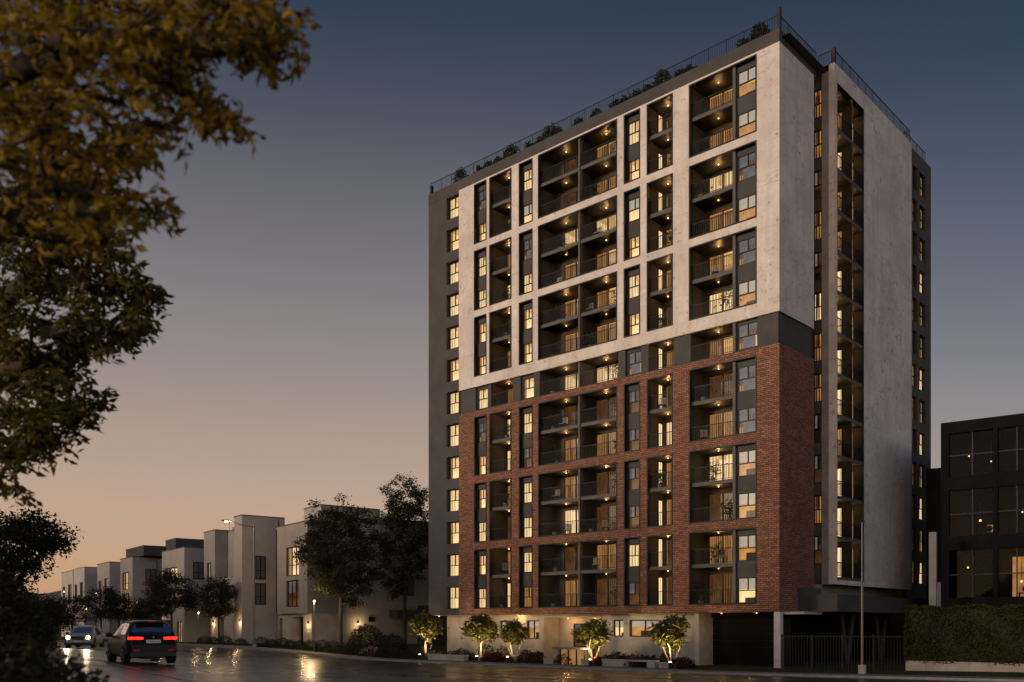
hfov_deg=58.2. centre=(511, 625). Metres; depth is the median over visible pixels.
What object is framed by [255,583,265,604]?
window
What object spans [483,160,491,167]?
roof shrub
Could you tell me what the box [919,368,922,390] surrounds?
window
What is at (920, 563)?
window
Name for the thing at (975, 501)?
office building
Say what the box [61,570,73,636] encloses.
townhouse
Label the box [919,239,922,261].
window
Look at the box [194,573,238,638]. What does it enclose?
street tree
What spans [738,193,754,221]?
window
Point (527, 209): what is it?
window
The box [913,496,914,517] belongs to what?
window
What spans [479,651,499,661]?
bed shrub
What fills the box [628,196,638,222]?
window
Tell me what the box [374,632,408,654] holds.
bush
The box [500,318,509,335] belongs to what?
potted plant
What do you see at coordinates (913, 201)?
window
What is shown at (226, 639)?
clipped shrub
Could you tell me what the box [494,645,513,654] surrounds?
bed shrub
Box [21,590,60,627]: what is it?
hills
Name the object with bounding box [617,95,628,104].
roof shrub
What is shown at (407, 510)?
street tree
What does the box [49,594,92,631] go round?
street tree
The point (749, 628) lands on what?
garage door
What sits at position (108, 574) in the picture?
townhouse
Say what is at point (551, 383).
potted plant
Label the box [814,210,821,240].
slot window
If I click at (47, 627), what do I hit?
foreground bush
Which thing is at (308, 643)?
clipped shrub
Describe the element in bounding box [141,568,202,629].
street tree
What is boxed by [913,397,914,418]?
window
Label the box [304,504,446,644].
townhouse
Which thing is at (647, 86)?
roof shrub
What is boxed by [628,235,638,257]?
window
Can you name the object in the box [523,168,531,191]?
window
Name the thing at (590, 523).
potted plant
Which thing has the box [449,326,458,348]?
window
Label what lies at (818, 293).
slot window
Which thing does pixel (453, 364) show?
window
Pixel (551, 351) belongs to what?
potted plant
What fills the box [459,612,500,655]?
tree
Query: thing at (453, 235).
window
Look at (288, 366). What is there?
sky
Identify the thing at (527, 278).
window
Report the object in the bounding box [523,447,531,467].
window
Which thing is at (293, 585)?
window
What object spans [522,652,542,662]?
bed shrub
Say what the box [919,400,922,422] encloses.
window
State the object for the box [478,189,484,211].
window
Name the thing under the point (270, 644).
clipped shrub
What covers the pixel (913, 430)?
window
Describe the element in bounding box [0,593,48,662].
foreground bush
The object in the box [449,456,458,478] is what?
window
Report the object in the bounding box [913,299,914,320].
window
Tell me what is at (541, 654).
bed shrub
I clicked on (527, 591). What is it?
window
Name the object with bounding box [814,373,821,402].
slot window
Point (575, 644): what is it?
entrance window
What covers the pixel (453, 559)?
window
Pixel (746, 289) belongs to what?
window
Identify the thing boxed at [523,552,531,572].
window
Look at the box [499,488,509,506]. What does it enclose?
potted plant
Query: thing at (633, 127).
window
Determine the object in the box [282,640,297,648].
clipped shrub
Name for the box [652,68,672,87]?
roof shrub
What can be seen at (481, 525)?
window
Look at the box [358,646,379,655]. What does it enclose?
flowering shrub
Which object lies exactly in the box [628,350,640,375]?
window
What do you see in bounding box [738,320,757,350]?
window
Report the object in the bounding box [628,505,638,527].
window
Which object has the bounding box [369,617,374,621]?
vent window
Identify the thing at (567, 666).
ground
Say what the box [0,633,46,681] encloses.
foreground bush
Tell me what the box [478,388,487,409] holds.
window
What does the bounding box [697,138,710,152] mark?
potted plant
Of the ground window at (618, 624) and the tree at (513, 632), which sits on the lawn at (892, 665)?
the tree at (513, 632)
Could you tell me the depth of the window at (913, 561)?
72.15 m
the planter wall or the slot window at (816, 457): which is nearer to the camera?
the planter wall
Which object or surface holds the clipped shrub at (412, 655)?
on the lawn at (892, 665)
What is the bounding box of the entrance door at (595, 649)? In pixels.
[593,645,600,658]
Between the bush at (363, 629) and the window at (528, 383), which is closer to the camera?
the window at (528, 383)
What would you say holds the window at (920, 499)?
in the apartment tower
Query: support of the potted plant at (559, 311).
on the apartment tower
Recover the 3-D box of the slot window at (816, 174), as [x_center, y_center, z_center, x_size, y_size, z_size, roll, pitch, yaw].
[20.802,-29.200,61.550,0.610,1.900,1.550,0,0,43]
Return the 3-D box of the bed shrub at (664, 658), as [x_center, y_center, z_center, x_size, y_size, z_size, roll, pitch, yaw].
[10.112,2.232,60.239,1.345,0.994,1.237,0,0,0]
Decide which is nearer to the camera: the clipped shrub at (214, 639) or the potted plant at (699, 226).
the potted plant at (699, 226)
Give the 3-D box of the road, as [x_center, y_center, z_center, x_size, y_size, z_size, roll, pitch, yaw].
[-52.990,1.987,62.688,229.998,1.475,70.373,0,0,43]
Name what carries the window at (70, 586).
in the townhouse at (67, 582)
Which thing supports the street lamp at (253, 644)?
on the pavement
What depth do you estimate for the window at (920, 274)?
73.52 m
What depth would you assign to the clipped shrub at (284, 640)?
84.73 m
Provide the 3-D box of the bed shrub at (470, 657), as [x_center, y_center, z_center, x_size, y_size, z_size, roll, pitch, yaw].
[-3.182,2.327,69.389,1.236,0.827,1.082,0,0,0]
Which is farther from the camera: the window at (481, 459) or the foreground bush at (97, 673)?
the window at (481, 459)
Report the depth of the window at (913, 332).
72.15 m
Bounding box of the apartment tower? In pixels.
[428,6,930,673]
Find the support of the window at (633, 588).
in the apartment tower
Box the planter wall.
[906,660,1023,678]
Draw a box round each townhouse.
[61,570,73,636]
[73,567,96,627]
[97,561,119,638]
[120,538,203,625]
[161,547,210,641]
[203,514,284,643]
[276,520,345,646]
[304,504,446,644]
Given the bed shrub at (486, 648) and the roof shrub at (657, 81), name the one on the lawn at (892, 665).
the bed shrub at (486, 648)
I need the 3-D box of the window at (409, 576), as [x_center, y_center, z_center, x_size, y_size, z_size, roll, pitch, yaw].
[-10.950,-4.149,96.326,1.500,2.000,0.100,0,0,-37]
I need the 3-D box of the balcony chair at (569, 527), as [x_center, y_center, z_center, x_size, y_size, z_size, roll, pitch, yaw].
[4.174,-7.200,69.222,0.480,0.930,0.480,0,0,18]
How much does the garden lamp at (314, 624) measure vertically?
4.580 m
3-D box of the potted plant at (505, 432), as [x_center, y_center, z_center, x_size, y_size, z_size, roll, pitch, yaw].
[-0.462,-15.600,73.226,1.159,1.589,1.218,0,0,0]
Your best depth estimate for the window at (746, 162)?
58.52 m
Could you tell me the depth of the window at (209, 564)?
102.72 m
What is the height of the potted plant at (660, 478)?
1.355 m
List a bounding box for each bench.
[427,654,468,661]
[543,657,553,665]
[580,659,595,665]
[602,659,658,669]
[658,662,677,668]
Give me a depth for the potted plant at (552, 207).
69.84 m
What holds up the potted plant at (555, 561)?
on the apartment tower
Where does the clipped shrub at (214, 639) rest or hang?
on the lawn at (892, 665)
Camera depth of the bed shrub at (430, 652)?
72.24 m
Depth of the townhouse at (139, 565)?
119.67 m
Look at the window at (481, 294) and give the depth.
74.82 m
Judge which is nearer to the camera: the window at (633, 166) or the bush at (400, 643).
the window at (633, 166)
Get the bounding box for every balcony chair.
[552,489,559,499]
[559,417,567,427]
[565,524,570,533]
[602,520,609,529]
[700,430,709,438]
[712,265,718,274]
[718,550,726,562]
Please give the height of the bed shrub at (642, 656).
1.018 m
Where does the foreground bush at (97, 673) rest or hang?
on the road
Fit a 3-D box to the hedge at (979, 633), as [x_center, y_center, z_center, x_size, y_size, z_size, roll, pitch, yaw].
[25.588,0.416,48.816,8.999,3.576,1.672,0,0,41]
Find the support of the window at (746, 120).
in the apartment tower
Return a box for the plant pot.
[508,655,518,661]
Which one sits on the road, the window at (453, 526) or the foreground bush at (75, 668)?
the foreground bush at (75, 668)
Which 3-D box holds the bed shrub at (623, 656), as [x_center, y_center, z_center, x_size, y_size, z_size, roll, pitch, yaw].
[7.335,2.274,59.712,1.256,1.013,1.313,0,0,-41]
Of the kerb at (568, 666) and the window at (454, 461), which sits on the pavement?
the kerb at (568, 666)
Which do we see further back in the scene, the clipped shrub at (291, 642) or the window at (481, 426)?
the clipped shrub at (291, 642)
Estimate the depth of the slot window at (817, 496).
61.04 m
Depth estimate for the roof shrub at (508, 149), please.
72.65 m
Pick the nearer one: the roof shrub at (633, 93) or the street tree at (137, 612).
the roof shrub at (633, 93)
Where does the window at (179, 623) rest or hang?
in the townhouse at (187, 562)
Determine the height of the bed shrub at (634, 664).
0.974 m
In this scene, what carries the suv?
on the road
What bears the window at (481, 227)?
in the apartment tower
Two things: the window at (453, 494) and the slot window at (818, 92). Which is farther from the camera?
the window at (453, 494)
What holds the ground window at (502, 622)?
in the apartment tower
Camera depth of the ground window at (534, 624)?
72.03 m
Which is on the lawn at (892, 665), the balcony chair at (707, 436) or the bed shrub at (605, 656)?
the bed shrub at (605, 656)
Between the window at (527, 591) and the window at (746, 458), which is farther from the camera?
the window at (527, 591)
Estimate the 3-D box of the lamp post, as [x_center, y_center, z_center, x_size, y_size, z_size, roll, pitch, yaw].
[18.081,-1.533,47.500,0.400,8.167,0.390,0,0,0]
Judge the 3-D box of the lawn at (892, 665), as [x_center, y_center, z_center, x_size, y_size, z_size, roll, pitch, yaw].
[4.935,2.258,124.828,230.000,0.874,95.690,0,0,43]
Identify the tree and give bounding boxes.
[0,0,322,265]
[0,170,174,506]
[0,506,83,598]
[23,591,81,638]
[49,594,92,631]
[77,585,122,628]
[102,591,135,627]
[121,596,163,621]
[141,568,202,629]
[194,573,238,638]
[291,493,391,650]
[373,472,428,645]
[408,610,449,658]
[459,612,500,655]
[494,618,533,654]
[569,617,613,658]
[646,613,690,661]
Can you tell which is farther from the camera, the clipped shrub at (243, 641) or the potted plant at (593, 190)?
the clipped shrub at (243, 641)
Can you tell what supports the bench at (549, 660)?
on the lawn at (892, 665)
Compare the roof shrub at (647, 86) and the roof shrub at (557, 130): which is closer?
the roof shrub at (647, 86)
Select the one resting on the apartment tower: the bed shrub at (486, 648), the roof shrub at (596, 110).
the roof shrub at (596, 110)
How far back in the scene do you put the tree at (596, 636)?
60.90 m
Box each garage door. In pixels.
[301,617,302,644]
[713,614,791,666]
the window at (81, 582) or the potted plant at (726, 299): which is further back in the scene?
the window at (81, 582)
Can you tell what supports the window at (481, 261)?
in the apartment tower
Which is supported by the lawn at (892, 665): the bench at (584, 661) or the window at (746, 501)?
the bench at (584, 661)
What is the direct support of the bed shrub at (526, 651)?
on the lawn at (892, 665)
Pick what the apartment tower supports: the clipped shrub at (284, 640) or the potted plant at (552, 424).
the potted plant at (552, 424)
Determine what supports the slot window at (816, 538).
in the apartment tower
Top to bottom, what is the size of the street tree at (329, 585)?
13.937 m
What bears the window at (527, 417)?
in the apartment tower
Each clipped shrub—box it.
[196,635,209,643]
[205,637,219,643]
[216,635,232,644]
[232,637,249,644]
[251,636,271,646]
[262,639,280,646]
[273,638,287,647]
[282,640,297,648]
[292,640,307,649]
[301,639,320,650]
[313,639,331,651]
[322,640,342,652]
[334,642,351,653]
[344,645,362,654]
[398,650,417,658]
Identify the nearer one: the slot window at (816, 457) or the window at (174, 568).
the slot window at (816, 457)
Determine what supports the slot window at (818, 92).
in the apartment tower
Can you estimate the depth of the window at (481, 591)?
74.82 m
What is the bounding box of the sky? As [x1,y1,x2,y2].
[0,0,1023,593]
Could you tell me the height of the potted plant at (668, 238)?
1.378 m
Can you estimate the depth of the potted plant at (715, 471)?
60.48 m
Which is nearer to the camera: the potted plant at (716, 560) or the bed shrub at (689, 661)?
the bed shrub at (689, 661)
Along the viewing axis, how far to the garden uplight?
55.36 m
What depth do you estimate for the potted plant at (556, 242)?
69.47 m
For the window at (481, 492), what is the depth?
74.90 m
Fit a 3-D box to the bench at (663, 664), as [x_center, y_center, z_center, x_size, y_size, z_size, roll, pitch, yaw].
[9.517,2.486,56.109,1.026,0.460,0.660,0,0,43]
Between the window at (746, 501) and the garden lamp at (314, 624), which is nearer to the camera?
the window at (746, 501)
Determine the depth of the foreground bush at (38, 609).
32.36 m
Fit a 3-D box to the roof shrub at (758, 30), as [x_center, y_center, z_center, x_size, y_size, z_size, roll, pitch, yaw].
[15.780,-37.449,58.179,1.775,1.635,1.184,0,0,0]
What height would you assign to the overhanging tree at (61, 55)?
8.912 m
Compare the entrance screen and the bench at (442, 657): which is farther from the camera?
the bench at (442, 657)
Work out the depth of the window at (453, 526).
77.29 m
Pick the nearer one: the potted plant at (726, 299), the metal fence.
the metal fence
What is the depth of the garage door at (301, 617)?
90.63 m
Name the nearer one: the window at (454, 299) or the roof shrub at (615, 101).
the roof shrub at (615, 101)
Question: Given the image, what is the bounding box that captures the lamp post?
[858,517,865,673]
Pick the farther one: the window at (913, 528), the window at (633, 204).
the window at (913, 528)
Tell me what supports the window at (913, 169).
in the apartment tower
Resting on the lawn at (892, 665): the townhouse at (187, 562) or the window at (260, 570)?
the townhouse at (187, 562)
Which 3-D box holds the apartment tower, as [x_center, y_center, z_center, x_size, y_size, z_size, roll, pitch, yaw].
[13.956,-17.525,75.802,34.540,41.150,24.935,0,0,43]
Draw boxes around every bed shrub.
[423,650,437,658]
[453,648,468,654]
[466,652,475,661]
[476,644,495,655]
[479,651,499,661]
[486,649,504,661]
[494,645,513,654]
[495,653,512,661]
[516,649,533,661]
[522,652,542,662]
[529,650,546,662]
[553,654,572,664]
[588,655,601,665]
[599,654,612,660]
[608,650,623,658]
[615,653,631,659]
[621,653,643,667]
[635,654,649,666]
[643,655,659,666]
[657,652,672,661]
[671,657,688,669]
[677,656,695,667]
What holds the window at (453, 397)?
in the apartment tower
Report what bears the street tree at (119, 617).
on the lawn at (892, 665)
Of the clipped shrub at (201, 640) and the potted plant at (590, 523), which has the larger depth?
the clipped shrub at (201, 640)
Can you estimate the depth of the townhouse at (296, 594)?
88.31 m
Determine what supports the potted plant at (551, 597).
on the apartment tower
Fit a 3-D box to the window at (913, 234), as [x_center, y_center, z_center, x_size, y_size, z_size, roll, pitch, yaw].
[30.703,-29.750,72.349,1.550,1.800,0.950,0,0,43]
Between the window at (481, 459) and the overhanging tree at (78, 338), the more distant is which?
the window at (481, 459)
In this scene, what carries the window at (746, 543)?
in the apartment tower
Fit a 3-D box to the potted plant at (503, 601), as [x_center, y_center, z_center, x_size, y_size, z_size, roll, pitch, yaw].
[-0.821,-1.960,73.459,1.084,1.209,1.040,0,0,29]
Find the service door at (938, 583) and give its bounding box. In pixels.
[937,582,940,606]
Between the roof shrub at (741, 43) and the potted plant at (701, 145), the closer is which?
the roof shrub at (741, 43)
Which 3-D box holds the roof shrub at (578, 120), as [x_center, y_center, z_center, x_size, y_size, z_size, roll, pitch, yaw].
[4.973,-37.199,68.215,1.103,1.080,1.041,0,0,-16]
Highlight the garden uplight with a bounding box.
[668,661,671,668]
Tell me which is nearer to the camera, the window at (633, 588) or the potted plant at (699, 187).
the potted plant at (699, 187)
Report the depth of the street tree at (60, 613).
69.77 m
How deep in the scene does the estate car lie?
67.22 m
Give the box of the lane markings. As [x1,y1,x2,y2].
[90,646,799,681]
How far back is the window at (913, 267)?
72.15 m
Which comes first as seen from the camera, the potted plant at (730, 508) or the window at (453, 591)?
the potted plant at (730, 508)
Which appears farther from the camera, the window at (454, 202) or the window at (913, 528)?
the window at (454, 202)
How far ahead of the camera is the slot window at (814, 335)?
61.04 m
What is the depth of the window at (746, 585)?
58.76 m
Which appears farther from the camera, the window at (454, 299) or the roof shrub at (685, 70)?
the window at (454, 299)
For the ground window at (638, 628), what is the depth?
65.31 m
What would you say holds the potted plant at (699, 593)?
on the apartment tower
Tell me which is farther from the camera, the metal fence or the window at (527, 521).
the window at (527, 521)
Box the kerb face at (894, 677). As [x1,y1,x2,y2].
[51,641,1023,681]
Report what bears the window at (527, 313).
in the apartment tower
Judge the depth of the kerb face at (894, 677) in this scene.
52.53 m
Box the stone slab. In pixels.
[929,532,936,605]
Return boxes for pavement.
[58,640,1023,678]
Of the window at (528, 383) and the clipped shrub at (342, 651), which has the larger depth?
the clipped shrub at (342, 651)
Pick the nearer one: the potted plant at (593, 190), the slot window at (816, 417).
the slot window at (816, 417)
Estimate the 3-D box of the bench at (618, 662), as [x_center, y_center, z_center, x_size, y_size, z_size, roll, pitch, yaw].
[7.433,2.436,57.983,4.045,0.560,0.560,0,0,43]
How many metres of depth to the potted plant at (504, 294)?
73.10 m
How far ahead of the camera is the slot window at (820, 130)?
61.04 m
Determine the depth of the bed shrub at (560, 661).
61.39 m
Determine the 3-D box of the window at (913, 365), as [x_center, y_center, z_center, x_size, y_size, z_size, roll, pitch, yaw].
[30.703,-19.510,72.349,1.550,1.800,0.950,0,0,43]
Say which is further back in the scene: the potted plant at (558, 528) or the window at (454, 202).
the window at (454, 202)
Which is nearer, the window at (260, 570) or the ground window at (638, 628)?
the ground window at (638, 628)
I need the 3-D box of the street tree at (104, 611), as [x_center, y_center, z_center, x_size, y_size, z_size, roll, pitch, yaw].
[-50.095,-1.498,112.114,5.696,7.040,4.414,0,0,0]
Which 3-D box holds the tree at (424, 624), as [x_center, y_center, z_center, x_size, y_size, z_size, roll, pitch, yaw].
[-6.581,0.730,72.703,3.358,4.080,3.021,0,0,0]
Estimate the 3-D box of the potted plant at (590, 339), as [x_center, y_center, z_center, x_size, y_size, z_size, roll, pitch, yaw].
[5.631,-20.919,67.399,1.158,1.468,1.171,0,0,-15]
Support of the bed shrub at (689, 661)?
on the lawn at (892, 665)
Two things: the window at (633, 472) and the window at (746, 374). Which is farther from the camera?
the window at (633, 472)
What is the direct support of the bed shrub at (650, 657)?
on the lawn at (892, 665)
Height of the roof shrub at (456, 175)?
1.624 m
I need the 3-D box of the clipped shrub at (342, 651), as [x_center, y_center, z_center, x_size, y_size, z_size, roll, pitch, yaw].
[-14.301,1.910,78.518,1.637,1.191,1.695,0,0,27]
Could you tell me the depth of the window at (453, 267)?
77.18 m
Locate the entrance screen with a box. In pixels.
[552,647,588,664]
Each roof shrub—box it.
[452,167,468,182]
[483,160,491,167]
[502,143,519,159]
[541,122,558,140]
[552,127,562,134]
[572,116,583,125]
[588,108,601,118]
[607,99,619,107]
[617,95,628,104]
[629,88,640,98]
[640,84,653,93]
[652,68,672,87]
[672,68,684,77]
[683,64,696,72]
[736,37,749,47]
[748,20,771,40]
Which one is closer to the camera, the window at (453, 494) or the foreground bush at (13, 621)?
the foreground bush at (13, 621)
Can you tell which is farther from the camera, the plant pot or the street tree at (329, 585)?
the street tree at (329, 585)
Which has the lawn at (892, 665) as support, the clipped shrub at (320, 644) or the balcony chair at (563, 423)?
the clipped shrub at (320, 644)
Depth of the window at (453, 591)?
77.18 m
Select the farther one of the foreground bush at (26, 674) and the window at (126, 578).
the window at (126, 578)
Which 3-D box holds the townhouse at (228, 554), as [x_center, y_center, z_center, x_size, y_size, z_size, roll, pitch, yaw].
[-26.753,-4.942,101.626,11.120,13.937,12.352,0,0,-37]
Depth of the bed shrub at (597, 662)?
59.69 m
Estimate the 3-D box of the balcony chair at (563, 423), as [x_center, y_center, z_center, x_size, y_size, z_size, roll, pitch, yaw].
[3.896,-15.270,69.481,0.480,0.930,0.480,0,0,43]
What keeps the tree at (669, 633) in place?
on the lawn at (892, 665)
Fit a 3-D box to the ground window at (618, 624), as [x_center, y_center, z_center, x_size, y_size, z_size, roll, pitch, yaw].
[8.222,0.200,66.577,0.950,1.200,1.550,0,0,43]
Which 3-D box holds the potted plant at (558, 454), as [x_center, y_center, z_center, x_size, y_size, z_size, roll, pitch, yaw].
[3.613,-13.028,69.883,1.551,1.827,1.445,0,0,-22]
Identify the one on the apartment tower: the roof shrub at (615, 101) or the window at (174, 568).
the roof shrub at (615, 101)
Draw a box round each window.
[69,584,71,598]
[81,582,82,598]
[123,572,128,589]
[145,569,155,585]
[166,567,176,574]
[178,622,181,641]
[193,562,203,578]
[208,563,210,592]
[255,556,265,578]
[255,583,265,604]
[288,546,298,575]
[288,580,298,606]
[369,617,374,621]
[401,576,413,595]
[449,195,458,218]
[449,228,458,251]
[449,261,458,283]
[449,293,458,316]
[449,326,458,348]
[449,358,458,381]
[449,391,458,413]
[449,424,458,446]
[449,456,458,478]
[449,489,458,511]
[449,522,458,543]
[449,554,458,576]
[449,587,458,608]
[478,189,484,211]
[478,222,484,241]
[478,256,484,277]
[478,289,484,307]
[478,322,484,343]
[478,355,484,374]
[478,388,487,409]
[478,422,484,442]
[478,455,484,474]
[478,488,484,508]
[478,522,484,540]
[478,555,484,574]
[478,588,484,607]
[501,620,510,634]
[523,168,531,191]
[523,203,531,223]
[523,237,531,260]
[523,272,531,292]
[523,307,531,330]
[523,342,531,362]
[523,377,533,399]
[523,412,531,433]
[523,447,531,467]
[523,482,531,503]
[523,517,531,536]
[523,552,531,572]
[523,586,531,606]
[528,620,538,638]
[573,624,588,646]
[614,620,622,636]
[628,119,638,145]
[628,158,638,180]
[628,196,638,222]
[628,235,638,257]
[628,273,638,299]
[628,312,638,334]
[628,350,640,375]
[628,389,638,413]
[628,428,638,450]
[628,466,638,490]
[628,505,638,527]
[628,544,638,566]
[628,582,638,604]
[630,620,658,636]
[738,65,754,97]
[738,108,754,136]
[738,150,754,181]
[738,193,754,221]
[738,236,754,266]
[738,278,754,305]
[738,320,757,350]
[738,364,754,392]
[738,406,754,433]
[738,449,754,476]
[738,492,754,517]
[738,534,754,560]
[738,577,754,602]
[813,332,821,361]
[814,88,821,118]
[814,129,821,159]
[814,169,821,199]
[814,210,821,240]
[814,251,821,280]
[814,292,821,321]
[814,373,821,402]
[814,414,821,442]
[814,454,821,483]
[814,495,821,523]
[814,536,821,564]
[913,169,914,188]
[913,201,914,221]
[913,234,914,254]
[913,267,914,287]
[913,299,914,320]
[913,332,914,353]
[913,365,914,386]
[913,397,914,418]
[913,430,914,451]
[913,463,914,484]
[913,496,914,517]
[913,528,914,550]
[913,561,914,583]
[919,175,922,196]
[919,207,922,228]
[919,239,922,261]
[919,271,922,293]
[919,304,922,325]
[919,336,922,357]
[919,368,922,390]
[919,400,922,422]
[919,433,922,454]
[919,465,922,487]
[919,497,922,519]
[919,530,922,551]
[919,562,922,583]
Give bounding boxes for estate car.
[64,625,104,647]
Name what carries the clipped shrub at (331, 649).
on the lawn at (892, 665)
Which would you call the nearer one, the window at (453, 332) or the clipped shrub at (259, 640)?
the window at (453, 332)
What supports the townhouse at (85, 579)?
on the lawn at (892, 665)
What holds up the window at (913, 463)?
in the apartment tower
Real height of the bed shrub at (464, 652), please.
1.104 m
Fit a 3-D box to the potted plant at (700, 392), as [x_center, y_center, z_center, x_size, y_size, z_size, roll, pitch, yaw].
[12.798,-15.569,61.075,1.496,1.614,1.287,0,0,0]
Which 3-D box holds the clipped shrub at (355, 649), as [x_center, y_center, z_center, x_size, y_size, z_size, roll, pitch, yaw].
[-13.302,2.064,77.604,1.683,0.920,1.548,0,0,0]
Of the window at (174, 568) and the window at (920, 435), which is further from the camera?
the window at (174, 568)
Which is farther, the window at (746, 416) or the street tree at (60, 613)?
the street tree at (60, 613)
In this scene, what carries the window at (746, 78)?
in the apartment tower
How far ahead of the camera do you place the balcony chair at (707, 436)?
61.33 m
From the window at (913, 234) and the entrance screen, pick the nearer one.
the entrance screen
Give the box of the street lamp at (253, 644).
[221,520,255,646]
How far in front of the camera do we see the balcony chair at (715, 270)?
60.77 m
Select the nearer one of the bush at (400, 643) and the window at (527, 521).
the window at (527, 521)
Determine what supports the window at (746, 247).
in the apartment tower
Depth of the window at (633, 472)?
64.71 m
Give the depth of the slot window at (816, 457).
61.01 m
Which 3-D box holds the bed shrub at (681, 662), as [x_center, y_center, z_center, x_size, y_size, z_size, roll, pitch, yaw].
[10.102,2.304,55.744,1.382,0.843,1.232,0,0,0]
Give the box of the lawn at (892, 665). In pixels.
[57,637,1023,676]
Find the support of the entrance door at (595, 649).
in the apartment tower
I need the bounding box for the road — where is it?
[48,642,999,681]
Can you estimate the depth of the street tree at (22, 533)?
45.71 m
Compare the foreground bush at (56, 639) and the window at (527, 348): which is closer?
the foreground bush at (56, 639)
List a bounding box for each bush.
[0,567,54,661]
[0,569,45,656]
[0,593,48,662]
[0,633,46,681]
[0,633,72,681]
[20,586,57,651]
[33,647,91,681]
[37,606,60,648]
[87,667,110,681]
[346,623,387,652]
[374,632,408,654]
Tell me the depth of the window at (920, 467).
73.52 m
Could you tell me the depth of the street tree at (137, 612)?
99.43 m
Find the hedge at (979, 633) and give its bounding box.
[903,603,1023,665]
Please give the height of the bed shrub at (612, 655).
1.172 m
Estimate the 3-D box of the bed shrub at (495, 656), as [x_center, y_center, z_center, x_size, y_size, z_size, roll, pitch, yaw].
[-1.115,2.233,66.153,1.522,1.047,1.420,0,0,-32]
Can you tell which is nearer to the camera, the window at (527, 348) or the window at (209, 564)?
the window at (527, 348)
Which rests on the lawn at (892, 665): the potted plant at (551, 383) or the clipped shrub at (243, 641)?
the clipped shrub at (243, 641)
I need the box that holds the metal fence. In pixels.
[781,634,905,669]
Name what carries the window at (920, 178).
in the apartment tower
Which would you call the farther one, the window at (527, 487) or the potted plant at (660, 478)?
the window at (527, 487)
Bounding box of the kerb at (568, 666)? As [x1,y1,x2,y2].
[184,644,989,678]
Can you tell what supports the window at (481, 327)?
in the apartment tower
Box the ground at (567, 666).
[52,630,946,677]
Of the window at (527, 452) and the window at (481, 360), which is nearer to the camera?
the window at (527, 452)
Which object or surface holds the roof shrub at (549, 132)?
on the apartment tower
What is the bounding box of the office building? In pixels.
[926,413,1023,608]
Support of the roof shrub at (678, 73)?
on the apartment tower
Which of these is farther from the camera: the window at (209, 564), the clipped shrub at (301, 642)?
the window at (209, 564)
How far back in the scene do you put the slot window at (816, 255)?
61.01 m
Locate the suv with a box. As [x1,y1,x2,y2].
[105,619,176,663]
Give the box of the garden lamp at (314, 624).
[313,599,314,651]
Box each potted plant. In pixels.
[495,593,505,606]
[499,290,509,298]
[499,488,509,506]
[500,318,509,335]
[500,424,509,437]
[546,201,557,212]
[546,376,562,392]
[546,552,563,571]
[547,413,562,428]
[547,518,561,534]
[547,591,559,605]
[548,302,566,319]
[548,442,566,462]
[550,343,558,355]
[555,236,566,246]
[582,330,597,345]
[582,513,597,530]
[586,185,599,195]
[653,315,667,327]
[654,469,668,487]
[663,231,671,243]
[692,175,712,198]
[692,577,712,602]
[693,216,709,234]
[695,377,715,399]
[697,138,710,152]
[703,455,727,480]
[707,541,729,562]
[713,285,745,309]
[719,498,732,518]
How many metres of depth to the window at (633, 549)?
64.66 m
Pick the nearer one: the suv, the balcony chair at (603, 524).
the suv
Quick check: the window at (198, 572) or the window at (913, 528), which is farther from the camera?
the window at (198, 572)
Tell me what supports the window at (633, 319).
in the apartment tower
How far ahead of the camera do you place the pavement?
58.53 m
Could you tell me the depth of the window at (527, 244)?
71.36 m
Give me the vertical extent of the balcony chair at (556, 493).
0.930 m
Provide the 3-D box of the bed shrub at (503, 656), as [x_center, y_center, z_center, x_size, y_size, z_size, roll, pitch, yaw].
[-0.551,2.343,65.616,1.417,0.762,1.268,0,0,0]
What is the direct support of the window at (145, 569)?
in the townhouse at (139, 565)

